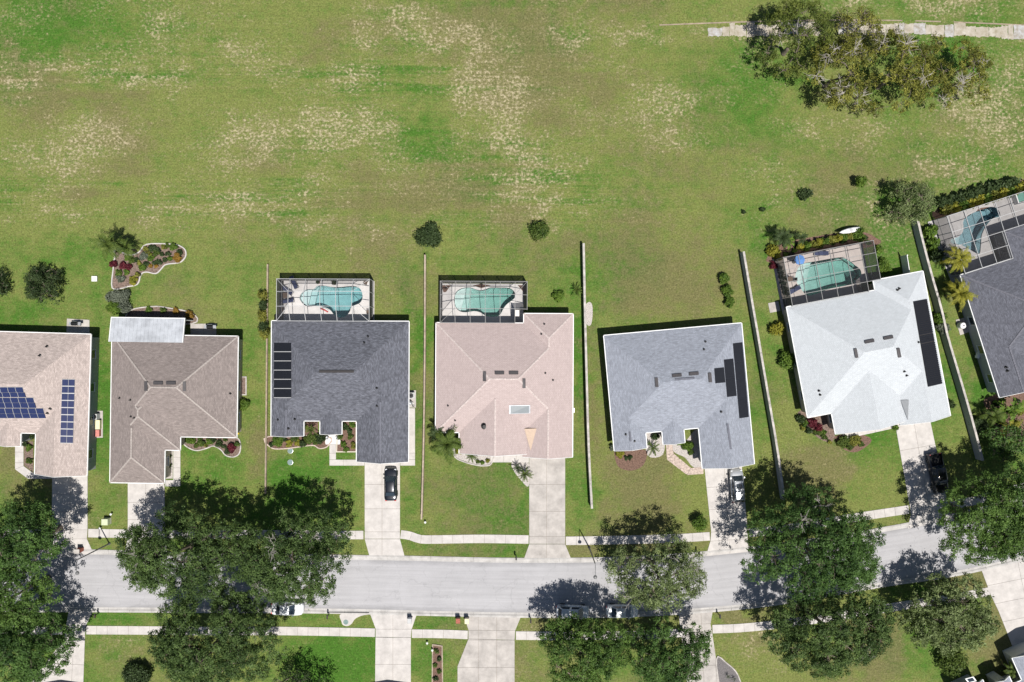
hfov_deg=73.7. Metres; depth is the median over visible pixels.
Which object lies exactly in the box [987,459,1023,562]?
oak tree
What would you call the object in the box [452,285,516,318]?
swimming pool
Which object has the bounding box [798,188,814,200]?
shrub
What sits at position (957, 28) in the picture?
cart path
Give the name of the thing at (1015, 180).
shrub
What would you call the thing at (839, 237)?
shrub
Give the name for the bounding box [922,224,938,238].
shrub
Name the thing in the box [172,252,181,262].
shrub
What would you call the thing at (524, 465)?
garden bed
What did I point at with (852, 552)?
oak tree
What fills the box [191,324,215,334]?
patio slab
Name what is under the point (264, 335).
shrub
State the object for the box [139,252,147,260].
shrub
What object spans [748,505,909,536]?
pavement
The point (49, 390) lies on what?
suburban house
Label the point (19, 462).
front path
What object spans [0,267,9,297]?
garden tree
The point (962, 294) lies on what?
palm tree
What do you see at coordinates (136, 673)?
shrub
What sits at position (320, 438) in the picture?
shrub
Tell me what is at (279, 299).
pool enclosure
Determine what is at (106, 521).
utility box
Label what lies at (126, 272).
shrub
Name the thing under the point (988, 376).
window
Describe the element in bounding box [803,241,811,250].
shrub
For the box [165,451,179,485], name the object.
front path
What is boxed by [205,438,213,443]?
shrub
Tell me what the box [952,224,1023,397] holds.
suburban house
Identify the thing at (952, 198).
shrub
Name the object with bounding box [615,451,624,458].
shrub
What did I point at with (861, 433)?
front path
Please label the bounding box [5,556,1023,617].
kerb
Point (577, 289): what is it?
cycad
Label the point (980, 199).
shrub
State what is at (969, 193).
shrub
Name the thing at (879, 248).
shrub
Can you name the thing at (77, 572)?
street lamp
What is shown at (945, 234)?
pool enclosure
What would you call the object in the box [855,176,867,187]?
shrub
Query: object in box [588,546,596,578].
street lamp
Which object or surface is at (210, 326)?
gas grill
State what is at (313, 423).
garden bed
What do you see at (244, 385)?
garden bed
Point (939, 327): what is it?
shrub
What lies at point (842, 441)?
shrub
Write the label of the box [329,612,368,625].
storm drain throat
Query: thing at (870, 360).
suburban house
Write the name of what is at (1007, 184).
shrub
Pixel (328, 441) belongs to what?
entry pad
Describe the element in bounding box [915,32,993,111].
field tree
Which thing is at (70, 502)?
driveway
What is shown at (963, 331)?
equipment pad
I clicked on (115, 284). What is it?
garden bed
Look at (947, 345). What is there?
boundary wall
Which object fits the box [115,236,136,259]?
palm tree
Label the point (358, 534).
pavement
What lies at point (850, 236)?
shrub
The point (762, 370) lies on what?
boundary wall
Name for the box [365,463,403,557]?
driveway
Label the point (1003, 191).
shrub
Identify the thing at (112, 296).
shrub
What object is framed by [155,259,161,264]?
shrub
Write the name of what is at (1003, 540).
oak tree
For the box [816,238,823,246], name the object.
shrub
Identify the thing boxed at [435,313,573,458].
suburban house
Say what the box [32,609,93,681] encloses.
driveway
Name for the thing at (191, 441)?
shrub
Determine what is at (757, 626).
pavement
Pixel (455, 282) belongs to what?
pool enclosure
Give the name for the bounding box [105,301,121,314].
shrub
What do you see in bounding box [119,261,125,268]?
shrub
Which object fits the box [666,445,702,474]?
paver path
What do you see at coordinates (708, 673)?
driveway
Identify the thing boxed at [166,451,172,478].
garden bed
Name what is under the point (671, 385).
suburban house
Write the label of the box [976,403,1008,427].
palm tree
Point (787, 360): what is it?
shrub
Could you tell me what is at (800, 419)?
shrub
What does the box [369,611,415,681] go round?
driveway
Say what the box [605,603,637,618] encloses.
parked car
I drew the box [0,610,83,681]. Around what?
oak tree
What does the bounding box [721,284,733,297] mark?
shrub
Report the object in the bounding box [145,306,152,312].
shrub
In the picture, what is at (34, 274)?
garden tree
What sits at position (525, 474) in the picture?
cycad
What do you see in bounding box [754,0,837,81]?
field tree
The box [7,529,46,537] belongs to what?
pavement
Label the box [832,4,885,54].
field tree
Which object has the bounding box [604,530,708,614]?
oak tree
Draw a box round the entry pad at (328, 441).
[325,435,339,443]
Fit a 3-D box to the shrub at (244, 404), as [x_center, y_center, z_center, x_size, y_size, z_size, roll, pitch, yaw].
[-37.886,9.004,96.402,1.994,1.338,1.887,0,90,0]
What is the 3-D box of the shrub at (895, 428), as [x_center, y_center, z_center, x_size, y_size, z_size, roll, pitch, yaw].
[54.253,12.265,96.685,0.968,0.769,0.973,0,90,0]
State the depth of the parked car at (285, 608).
95.91 m
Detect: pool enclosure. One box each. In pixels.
[276,278,373,321]
[440,281,527,322]
[775,240,880,306]
[934,191,1023,275]
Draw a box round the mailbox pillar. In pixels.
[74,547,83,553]
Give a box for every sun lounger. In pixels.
[283,285,293,295]
[283,298,293,303]
[289,276,298,288]
[790,285,800,293]
[814,251,828,255]
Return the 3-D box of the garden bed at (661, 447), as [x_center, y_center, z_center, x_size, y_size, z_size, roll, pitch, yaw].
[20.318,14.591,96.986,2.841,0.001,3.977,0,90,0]
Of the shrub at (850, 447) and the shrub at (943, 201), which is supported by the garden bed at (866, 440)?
the shrub at (850, 447)
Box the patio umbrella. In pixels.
[792,255,804,264]
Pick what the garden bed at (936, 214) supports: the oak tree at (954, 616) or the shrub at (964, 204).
the shrub at (964, 204)
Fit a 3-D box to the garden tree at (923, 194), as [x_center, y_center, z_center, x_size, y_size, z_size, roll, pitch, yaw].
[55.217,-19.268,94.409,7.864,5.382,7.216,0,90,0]
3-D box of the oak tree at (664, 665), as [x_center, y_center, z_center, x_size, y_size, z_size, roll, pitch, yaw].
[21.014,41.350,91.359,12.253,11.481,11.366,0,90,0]
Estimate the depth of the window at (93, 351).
95.68 m
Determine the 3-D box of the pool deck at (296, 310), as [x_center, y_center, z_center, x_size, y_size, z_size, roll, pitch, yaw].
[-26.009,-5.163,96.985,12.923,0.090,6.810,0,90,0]
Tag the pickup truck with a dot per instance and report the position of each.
(938, 475)
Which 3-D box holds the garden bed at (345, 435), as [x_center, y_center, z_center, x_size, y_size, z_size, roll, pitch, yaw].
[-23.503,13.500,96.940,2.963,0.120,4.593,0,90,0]
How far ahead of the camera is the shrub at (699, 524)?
95.35 m
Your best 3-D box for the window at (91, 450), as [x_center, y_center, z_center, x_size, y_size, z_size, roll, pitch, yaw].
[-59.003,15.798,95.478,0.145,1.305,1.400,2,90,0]
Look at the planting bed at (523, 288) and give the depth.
96.88 m
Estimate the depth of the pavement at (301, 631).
96.94 m
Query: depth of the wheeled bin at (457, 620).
95.92 m
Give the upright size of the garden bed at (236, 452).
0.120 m
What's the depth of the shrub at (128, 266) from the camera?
96.53 m
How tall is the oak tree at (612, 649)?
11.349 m
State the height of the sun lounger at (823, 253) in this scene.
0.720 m
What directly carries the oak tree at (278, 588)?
on the ground
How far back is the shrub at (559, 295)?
96.30 m
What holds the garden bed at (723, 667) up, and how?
on the ground
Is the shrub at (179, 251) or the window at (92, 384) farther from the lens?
the shrub at (179, 251)
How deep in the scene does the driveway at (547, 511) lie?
96.95 m
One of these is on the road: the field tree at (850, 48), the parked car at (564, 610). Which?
the parked car at (564, 610)
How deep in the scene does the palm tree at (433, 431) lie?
94.36 m
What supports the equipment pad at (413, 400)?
on the ground
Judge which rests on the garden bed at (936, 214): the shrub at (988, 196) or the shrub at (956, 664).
the shrub at (988, 196)
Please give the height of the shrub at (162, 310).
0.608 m
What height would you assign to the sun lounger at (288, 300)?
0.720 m
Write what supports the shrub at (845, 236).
on the garden bed at (848, 242)
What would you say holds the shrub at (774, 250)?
on the garden bed at (848, 242)
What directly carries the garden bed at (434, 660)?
on the ground
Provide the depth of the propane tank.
96.16 m
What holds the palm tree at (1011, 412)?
on the garden bed at (1009, 399)
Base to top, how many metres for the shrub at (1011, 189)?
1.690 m
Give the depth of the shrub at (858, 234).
95.73 m
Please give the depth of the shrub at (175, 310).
96.58 m
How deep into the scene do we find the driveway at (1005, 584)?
96.95 m
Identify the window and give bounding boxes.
[89,448,93,458]
[90,415,93,424]
[91,349,95,358]
[91,382,94,391]
[967,317,974,325]
[976,345,983,354]
[985,374,992,382]
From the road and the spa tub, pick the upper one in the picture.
the spa tub
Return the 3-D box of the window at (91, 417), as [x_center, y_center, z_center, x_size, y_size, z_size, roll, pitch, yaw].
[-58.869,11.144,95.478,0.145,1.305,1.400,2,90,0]
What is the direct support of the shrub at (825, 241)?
on the garden bed at (848, 242)
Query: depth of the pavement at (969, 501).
96.94 m
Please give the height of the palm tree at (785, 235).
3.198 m
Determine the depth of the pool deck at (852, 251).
96.94 m
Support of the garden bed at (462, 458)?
on the ground
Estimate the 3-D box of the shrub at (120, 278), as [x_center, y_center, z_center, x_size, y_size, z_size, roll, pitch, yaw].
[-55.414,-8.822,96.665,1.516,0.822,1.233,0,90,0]
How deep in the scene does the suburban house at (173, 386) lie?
93.45 m
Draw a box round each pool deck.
[284,281,368,320]
[442,283,522,322]
[772,243,869,313]
[928,197,1023,281]
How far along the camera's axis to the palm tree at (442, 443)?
93.47 m
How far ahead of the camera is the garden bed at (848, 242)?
96.99 m
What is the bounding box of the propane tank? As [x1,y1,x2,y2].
[957,322,965,328]
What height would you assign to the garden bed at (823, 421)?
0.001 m
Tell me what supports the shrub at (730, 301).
on the ground
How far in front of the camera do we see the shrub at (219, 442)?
96.50 m
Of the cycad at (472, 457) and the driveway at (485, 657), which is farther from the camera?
the driveway at (485, 657)
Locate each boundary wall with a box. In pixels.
[264,264,268,493]
[421,255,425,519]
[582,243,592,508]
[740,251,784,499]
[911,219,983,460]
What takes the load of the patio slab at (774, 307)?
on the ground
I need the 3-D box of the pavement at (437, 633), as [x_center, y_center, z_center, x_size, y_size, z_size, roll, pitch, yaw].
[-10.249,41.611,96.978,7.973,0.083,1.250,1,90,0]
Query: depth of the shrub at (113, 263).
96.41 m
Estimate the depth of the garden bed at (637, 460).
96.99 m
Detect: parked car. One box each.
[271,600,304,616]
[383,467,397,500]
[556,603,588,618]
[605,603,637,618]
[728,468,744,502]
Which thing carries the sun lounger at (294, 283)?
on the pool deck at (296, 310)
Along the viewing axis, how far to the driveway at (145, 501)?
96.95 m
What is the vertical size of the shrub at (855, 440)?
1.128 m
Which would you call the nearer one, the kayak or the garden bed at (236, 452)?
the kayak
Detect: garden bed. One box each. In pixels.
[24,441,32,471]
[111,243,186,289]
[125,306,197,324]
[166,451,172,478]
[184,437,240,457]
[242,376,246,394]
[264,435,331,449]
[302,421,317,440]
[336,422,355,451]
[432,644,442,681]
[452,449,493,465]
[511,462,528,485]
[586,302,592,325]
[614,449,646,470]
[646,432,664,457]
[673,430,700,467]
[716,655,740,681]
[766,232,880,261]
[798,410,834,441]
[835,434,871,451]
[932,179,1023,218]
[983,393,1023,437]
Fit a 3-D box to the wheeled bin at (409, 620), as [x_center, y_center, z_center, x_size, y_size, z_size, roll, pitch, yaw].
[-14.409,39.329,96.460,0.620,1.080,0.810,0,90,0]
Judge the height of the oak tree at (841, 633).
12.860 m
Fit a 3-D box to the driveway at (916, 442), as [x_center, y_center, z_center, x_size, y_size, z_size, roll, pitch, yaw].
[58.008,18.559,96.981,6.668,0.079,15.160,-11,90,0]
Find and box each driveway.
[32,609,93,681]
[48,476,93,553]
[126,483,166,555]
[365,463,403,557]
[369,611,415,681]
[458,614,519,681]
[524,458,570,559]
[679,609,718,681]
[705,467,747,555]
[896,422,953,527]
[982,561,1023,645]
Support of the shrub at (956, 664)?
on the ground
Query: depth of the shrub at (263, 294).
95.96 m
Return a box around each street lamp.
[75,542,110,574]
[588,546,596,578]
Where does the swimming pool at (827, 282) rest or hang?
in the pool deck at (852, 251)
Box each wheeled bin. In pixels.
[407,616,412,623]
[456,616,460,623]
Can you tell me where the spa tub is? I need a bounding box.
[1012,191,1023,204]
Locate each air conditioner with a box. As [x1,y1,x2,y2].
[94,413,99,419]
[409,392,414,397]
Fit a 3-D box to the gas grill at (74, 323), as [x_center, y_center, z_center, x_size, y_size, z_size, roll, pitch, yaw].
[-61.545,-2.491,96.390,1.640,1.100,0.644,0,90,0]
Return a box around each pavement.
[5,626,62,634]
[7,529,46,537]
[86,626,374,636]
[88,529,126,537]
[166,530,363,538]
[400,530,528,543]
[412,629,467,638]
[516,628,685,639]
[566,532,709,544]
[712,587,989,632]
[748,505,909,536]
[950,485,1021,507]
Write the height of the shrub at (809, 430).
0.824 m
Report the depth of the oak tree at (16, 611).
88.56 m
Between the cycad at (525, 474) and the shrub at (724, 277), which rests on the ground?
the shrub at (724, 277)
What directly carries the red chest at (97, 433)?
on the equipment pad at (101, 417)
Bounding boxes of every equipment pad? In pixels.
[96,411,102,437]
[409,390,415,407]
[956,318,968,334]
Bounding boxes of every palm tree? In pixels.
[88,230,130,261]
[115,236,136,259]
[305,424,317,436]
[427,425,444,440]
[429,425,462,464]
[770,226,795,248]
[783,236,794,249]
[795,231,808,245]
[939,244,975,272]
[940,278,965,297]
[943,278,977,311]
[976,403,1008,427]
[988,397,1023,421]
[999,417,1023,436]
[1000,660,1016,679]
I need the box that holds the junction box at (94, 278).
[92,276,97,280]
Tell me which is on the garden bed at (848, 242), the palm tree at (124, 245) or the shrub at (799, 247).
the shrub at (799, 247)
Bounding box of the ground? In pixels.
[0,0,1023,681]
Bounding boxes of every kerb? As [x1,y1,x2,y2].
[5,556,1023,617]
[22,501,1020,562]
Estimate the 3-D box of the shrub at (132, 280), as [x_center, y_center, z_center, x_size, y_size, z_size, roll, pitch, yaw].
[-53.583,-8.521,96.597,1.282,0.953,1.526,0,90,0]
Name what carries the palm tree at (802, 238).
on the garden bed at (848, 242)
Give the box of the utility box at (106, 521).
[101,517,110,524]
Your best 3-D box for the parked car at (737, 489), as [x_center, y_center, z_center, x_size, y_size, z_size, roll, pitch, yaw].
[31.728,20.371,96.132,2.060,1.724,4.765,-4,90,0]
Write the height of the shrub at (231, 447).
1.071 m
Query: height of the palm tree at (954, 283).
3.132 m
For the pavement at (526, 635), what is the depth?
96.94 m
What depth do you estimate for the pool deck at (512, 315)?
96.94 m
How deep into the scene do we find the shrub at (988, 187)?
95.58 m
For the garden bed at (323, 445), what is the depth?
96.99 m
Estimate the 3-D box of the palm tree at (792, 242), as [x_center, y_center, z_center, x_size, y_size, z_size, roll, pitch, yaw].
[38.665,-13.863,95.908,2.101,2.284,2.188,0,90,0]
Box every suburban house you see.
[0,331,98,476]
[108,317,242,483]
[271,320,409,463]
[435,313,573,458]
[603,322,754,468]
[783,270,950,434]
[951,641,1023,681]
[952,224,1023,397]
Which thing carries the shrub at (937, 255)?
on the ground
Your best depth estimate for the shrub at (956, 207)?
95.84 m
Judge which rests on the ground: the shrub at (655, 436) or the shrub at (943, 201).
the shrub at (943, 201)
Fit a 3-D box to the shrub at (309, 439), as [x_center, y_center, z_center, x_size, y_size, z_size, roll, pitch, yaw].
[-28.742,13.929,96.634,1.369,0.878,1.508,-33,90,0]
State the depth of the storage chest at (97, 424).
96.38 m
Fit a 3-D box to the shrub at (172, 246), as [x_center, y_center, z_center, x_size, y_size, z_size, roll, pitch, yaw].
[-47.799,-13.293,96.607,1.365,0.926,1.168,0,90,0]
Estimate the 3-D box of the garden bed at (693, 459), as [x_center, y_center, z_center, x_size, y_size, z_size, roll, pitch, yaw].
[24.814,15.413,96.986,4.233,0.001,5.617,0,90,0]
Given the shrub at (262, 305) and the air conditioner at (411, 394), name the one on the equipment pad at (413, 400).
the air conditioner at (411, 394)
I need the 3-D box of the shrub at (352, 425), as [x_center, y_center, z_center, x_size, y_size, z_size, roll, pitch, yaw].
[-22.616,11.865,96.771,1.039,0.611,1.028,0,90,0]
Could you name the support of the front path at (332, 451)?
on the ground
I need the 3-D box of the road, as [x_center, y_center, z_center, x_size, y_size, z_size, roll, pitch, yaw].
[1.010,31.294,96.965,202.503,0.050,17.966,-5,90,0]
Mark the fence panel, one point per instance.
(905, 266)
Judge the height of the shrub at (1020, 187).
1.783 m
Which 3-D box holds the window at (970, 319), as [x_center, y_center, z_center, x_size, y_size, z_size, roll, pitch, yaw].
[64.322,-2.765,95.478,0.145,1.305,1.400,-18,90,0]
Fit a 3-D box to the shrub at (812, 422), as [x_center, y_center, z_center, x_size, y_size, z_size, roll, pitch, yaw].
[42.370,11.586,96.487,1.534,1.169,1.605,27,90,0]
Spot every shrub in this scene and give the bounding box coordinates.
[25,444,32,451]
[25,458,32,463]
[105,289,119,302]
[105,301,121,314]
[108,260,116,267]
[115,275,125,282]
[117,288,130,303]
[117,298,131,314]
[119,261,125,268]
[121,662,152,681]
[123,269,129,275]
[125,263,132,269]
[129,276,138,285]
[138,264,146,270]
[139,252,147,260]
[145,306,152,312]
[147,255,154,260]
[148,244,156,251]
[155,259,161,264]
[160,307,166,313]
[169,243,178,250]
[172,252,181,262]
[172,307,179,313]
[176,249,182,255]
[185,310,194,318]
[186,438,195,443]
[196,438,204,446]
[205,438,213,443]
[215,439,222,447]
[227,443,236,453]
[239,398,249,410]
[257,290,268,300]
[257,310,266,321]
[257,321,267,331]
[258,298,268,310]
[258,328,269,339]
[272,437,283,447]
[285,439,292,447]
[290,437,297,441]
[299,440,306,447]
[303,434,313,444]
[316,434,325,444]
[343,423,349,429]
[349,422,355,427]
[412,222,443,248]
[527,219,549,241]
[551,290,564,302]
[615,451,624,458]
[624,455,632,460]
[651,433,659,439]
[681,441,693,450]
[692,515,708,531]
[719,272,730,284]
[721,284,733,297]
[724,296,734,307]
[765,243,781,257]
[769,260,777,268]
[769,321,785,335]
[778,351,795,370]
[796,243,804,250]
[796,414,806,423]
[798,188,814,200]
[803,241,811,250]
[805,427,812,433]
[807,418,817,428]
[810,240,818,248]
[813,430,822,434]
[815,424,822,430]
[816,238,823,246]
[822,237,829,245]
[827,235,835,244]
[834,234,842,243]
[836,435,849,448]
[840,233,847,241]
[846,232,853,239]
[846,444,853,450]
[848,435,861,446]
[851,226,865,241]
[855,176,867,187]
[876,244,883,254]
[878,257,892,273]
[892,425,898,430]
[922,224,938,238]
[927,236,940,250]
[929,249,944,262]
[933,312,947,325]
[934,196,948,208]
[935,323,950,334]
[935,645,969,677]
[939,204,954,215]
[942,257,959,273]
[946,194,956,205]
[948,399,955,407]
[953,201,961,212]
[954,191,966,203]
[959,200,970,210]
[964,189,976,199]
[965,198,976,208]
[967,417,988,436]
[972,185,984,197]
[975,194,985,205]
[982,182,993,194]
[984,193,992,204]
[990,190,1000,201]
[991,179,1001,191]
[997,187,1008,199]
[1000,179,1011,187]
[1006,186,1016,198]
[1010,176,1020,188]
[1014,183,1023,195]
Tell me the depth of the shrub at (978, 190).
95.59 m
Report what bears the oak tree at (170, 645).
on the ground
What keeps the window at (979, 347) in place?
in the suburban house at (993, 313)
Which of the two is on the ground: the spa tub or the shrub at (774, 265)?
the shrub at (774, 265)
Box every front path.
[15,442,51,478]
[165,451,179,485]
[329,408,414,465]
[491,455,528,461]
[842,426,892,437]
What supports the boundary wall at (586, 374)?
on the ground
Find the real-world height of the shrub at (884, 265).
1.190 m
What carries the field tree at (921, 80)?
on the ground
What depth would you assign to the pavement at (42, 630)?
96.94 m
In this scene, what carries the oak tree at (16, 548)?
on the ground
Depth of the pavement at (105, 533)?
96.94 m
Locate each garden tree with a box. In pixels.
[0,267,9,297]
[21,265,62,308]
[272,664,332,681]
[881,179,938,226]
[979,418,1023,468]
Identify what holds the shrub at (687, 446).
on the garden bed at (693, 459)
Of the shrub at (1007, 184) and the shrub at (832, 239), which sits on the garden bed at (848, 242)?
the shrub at (832, 239)
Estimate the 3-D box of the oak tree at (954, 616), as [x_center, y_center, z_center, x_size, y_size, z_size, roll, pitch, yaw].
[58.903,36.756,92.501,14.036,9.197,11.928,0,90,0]
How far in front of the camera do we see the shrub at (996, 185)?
95.60 m
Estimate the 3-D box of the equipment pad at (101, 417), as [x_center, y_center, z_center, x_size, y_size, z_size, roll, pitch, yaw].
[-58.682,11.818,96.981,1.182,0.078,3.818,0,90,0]
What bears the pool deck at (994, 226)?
on the ground
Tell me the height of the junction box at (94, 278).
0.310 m
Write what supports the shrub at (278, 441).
on the garden bed at (323, 445)
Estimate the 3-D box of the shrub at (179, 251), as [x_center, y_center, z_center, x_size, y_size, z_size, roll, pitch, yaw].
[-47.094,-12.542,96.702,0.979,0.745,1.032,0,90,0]
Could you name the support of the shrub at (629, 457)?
on the garden bed at (637, 460)
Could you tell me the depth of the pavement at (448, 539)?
96.95 m
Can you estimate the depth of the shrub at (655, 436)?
96.40 m
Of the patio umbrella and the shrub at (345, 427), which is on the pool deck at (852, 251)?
the patio umbrella
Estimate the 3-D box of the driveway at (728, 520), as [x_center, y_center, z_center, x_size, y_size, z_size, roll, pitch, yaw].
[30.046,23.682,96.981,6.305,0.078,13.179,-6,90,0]
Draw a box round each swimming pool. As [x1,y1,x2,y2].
[297,283,364,319]
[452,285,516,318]
[793,255,862,297]
[954,205,1001,255]
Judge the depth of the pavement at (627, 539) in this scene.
96.94 m
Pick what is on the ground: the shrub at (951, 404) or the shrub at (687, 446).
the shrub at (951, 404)
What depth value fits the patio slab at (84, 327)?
96.95 m
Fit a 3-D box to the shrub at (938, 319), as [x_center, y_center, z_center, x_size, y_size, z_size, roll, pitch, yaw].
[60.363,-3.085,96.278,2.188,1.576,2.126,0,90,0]
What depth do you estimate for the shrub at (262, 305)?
95.95 m
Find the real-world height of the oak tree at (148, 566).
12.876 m
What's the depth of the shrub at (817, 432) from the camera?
96.57 m
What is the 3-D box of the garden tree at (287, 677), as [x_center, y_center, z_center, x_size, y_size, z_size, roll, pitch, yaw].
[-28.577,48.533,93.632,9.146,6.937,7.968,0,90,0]
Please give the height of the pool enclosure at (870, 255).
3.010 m
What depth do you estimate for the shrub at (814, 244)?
95.95 m
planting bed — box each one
[442,285,450,291]
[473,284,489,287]
[518,285,525,292]
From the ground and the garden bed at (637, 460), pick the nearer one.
the garden bed at (637, 460)
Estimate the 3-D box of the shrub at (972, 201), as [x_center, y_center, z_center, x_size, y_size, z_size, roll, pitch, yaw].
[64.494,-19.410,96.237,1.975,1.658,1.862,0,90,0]
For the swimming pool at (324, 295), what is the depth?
98.29 m
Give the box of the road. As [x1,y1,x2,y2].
[3,505,1023,614]
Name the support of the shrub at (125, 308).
on the ground
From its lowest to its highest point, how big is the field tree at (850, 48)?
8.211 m
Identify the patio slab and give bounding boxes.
[66,319,89,333]
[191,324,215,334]
[768,301,779,312]
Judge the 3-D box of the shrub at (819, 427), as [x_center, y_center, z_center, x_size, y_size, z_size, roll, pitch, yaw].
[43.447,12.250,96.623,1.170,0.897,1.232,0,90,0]
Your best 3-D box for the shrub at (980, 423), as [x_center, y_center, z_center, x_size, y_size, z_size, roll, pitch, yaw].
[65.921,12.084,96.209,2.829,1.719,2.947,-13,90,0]
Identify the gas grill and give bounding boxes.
[69,322,80,325]
[204,325,215,328]
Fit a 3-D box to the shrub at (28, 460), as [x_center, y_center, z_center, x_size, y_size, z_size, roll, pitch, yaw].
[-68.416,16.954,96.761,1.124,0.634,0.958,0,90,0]
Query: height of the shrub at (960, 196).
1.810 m
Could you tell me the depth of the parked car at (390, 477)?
95.96 m
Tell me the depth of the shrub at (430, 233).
95.43 m
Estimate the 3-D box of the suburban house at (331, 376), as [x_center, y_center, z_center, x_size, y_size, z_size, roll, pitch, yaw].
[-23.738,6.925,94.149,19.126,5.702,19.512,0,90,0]
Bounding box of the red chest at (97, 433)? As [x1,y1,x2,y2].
[94,430,100,436]
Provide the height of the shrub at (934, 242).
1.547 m
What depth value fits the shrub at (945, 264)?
95.11 m
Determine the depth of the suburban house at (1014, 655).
95.44 m
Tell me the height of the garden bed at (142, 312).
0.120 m
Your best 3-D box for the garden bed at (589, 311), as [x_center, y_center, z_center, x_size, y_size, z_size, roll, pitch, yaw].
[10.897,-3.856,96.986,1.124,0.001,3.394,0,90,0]
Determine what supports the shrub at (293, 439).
on the garden bed at (323, 445)
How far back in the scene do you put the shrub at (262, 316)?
95.97 m
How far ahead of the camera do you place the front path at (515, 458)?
96.95 m
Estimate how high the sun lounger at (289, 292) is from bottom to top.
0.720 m
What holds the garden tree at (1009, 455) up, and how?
on the ground
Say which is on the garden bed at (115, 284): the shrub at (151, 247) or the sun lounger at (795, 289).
the shrub at (151, 247)
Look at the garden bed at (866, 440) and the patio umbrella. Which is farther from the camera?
the garden bed at (866, 440)
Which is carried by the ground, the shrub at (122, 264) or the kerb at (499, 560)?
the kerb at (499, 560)
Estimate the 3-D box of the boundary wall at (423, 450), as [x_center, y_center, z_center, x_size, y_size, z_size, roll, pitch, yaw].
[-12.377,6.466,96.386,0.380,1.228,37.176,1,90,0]
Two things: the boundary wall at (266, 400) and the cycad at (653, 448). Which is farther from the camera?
the boundary wall at (266, 400)
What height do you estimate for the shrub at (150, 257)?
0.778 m
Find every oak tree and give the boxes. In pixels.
[0,498,72,581]
[0,556,63,638]
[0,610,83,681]
[113,500,243,604]
[145,581,288,681]
[225,506,353,609]
[537,611,633,681]
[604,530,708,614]
[627,615,714,681]
[738,480,887,609]
[760,587,896,681]
[897,569,1001,656]
[933,469,1023,567]
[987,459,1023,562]
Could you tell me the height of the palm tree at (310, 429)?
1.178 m
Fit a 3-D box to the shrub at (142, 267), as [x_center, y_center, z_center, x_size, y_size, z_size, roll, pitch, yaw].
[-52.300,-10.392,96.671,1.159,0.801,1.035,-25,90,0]
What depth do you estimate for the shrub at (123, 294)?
96.03 m
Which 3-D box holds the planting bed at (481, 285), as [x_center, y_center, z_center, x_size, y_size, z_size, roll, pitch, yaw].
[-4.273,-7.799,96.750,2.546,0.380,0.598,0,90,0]
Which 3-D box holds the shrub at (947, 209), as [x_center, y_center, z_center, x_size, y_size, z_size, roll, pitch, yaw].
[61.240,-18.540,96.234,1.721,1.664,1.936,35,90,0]
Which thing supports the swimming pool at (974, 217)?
in the pool deck at (994, 226)
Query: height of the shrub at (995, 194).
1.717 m
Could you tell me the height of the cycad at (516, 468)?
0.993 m
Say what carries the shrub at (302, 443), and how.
on the garden bed at (323, 445)
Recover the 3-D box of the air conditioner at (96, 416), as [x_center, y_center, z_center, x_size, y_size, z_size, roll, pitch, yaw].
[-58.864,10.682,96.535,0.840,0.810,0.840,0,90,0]
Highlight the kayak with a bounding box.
[839,227,859,233]
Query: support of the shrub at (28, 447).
on the garden bed at (29, 454)
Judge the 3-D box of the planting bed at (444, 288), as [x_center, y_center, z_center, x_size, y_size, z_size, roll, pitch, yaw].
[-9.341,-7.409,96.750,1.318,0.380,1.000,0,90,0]
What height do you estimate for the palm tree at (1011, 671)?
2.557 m
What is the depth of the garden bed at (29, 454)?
96.99 m
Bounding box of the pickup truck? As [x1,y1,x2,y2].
[925,452,948,493]
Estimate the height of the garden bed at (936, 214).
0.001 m
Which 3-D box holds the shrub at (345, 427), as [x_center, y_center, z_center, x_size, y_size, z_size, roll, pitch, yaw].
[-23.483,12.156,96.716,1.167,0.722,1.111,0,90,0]
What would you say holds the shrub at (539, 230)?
on the ground
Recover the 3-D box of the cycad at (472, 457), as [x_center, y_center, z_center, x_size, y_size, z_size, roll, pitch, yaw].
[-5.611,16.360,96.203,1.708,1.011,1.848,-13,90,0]
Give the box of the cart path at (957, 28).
[659,19,1023,39]
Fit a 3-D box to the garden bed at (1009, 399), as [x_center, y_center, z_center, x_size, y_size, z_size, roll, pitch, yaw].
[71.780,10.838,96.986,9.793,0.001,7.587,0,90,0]
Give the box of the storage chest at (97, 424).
[94,420,101,428]
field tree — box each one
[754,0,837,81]
[805,32,881,111]
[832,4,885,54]
[866,24,938,117]
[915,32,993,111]
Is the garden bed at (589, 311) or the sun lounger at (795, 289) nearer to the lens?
the sun lounger at (795, 289)
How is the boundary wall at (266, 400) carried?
on the ground
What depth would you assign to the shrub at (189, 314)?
96.37 m
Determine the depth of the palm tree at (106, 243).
92.77 m
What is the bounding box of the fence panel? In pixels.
[900,255,909,273]
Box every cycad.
[466,454,478,461]
[512,464,522,473]
[518,466,533,481]
[571,284,582,297]
[647,440,659,455]
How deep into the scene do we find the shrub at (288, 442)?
96.61 m
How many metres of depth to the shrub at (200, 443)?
96.50 m
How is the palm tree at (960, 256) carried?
on the ground
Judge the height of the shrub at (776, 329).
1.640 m
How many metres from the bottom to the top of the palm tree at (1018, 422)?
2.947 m

